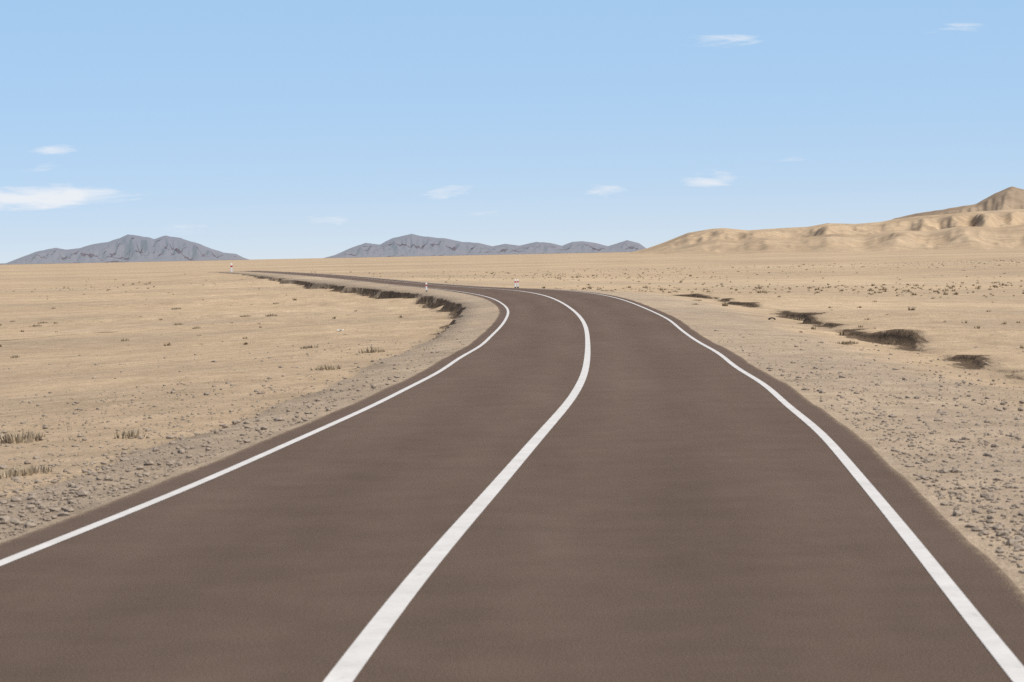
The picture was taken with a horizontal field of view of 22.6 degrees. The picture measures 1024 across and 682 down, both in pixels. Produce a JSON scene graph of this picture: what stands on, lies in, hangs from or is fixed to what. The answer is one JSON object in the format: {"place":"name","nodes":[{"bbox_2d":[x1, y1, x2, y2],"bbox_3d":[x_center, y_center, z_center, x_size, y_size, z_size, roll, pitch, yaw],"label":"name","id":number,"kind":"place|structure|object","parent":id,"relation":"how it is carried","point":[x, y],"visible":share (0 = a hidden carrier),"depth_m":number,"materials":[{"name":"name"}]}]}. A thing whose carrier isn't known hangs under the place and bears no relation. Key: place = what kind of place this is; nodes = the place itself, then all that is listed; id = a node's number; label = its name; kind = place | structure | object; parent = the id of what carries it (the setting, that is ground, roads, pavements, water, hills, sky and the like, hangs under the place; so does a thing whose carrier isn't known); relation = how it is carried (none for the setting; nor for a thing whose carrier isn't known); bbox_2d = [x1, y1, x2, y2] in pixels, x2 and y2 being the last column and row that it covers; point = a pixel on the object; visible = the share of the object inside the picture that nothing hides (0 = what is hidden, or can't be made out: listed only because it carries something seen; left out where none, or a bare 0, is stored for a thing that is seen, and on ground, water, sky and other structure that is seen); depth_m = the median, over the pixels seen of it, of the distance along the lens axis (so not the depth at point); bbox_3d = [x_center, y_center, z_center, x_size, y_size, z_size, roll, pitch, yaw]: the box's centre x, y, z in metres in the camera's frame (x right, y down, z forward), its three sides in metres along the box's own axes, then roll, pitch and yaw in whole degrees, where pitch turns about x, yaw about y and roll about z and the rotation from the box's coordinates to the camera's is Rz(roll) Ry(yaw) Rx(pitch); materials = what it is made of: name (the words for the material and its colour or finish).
{"place":"outdoors","nodes":[
{"label":"outdoors","id":0,"kind":"place"},
{"bbox_2d":[0,305,443,340],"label":"dirt track","id":1,"kind":"structure","parent":0,"point":[16,336],"depth_m":118.94,"materials":[{"name":"beige soil"}]},
{"bbox_2d":[0,271,499,542],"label":"ground","id":2,"kind":"structure","parent":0,"point":[472,317],"depth_m":68.11,"materials":[{"name":"beige sand"}]},
{"bbox_2d":[0,330,1023,572],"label":"verge stones","id":3,"kind":"object","parent":2,"relation":"on","point":[39,504],"visible":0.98,"depth_m":30.49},
{"bbox_2d":[0,271,1023,681],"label":"road asphalt","id":4,"kind":"structure","parent":0,"point":[670,503],"depth_m":20.08,"materials":[{"name":"asphalt"}]},
{"bbox_2d":[0,271,1023,681],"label":"road markings","id":5,"kind":"object","parent":4,"relation":"on","point":[348,667],"visible":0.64,"depth_m":20.63,"materials":[{"name":"paint"}]},
{"bbox_2d":[0,248,1023,325],"bbox_3d":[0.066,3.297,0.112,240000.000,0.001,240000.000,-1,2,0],"label":"ground","id":6,"kind":"structure","parent":0,"point":[22,281],"depth_m":613.23,"materials":[{"name":"beige sand"}]},
{"bbox_2d":[0,265,1023,490],"bbox_3d":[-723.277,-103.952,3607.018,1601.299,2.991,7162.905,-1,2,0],"label":"dry grass tufts","id":7,"kind":"object","parent":6,"relation":"on","point":[17,438],"visible":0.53,"depth_m":35.88,"materials":[{"name":"brown plant"}]},
{"bbox_2d":[0,260,1023,346],"bbox_3d":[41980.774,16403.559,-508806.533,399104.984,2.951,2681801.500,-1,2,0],"label":"dry shrubs","id":8,"kind":"object","parent":6,"relation":"on","point":[884,289],"visible":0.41,"depth_m":196.98,"materials":[{"name":"brown plant"}]},
{"bbox_2d":[0,0,1023,264],"label":"sky","id":9,"kind":"structure","parent":0,"point":[131,130],"materials":[{"name":"blue"}]},
{"bbox_2d":[298,272,1023,592],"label":"ground","id":10,"kind":"structure","parent":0,"point":[903,330],"depth_m":63.82,"materials":[{"name":"beige sand"}]},
{"bbox_2d":[630,209,1023,253],"bbox_3d":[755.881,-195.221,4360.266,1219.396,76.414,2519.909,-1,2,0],"label":"hills","id":11,"kind":"structure","parent":0,"point":[1002,218],"depth_m":4443.22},
{"bbox_2d":[666,224,1023,254],"bbox_3d":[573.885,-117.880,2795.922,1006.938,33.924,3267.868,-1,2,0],"label":"hills","id":12,"kind":"structure","parent":0,"point":[972,238],"depth_m":2881.70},
{"bbox_2d":[894,186,1023,218],"bbox_3d":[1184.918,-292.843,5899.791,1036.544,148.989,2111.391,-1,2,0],"label":"hills","id":13,"kind":"structure","parent":0,"point":[1010,198],"depth_m":6172.55,"materials":[{"name":"beige stone"}]}
]}

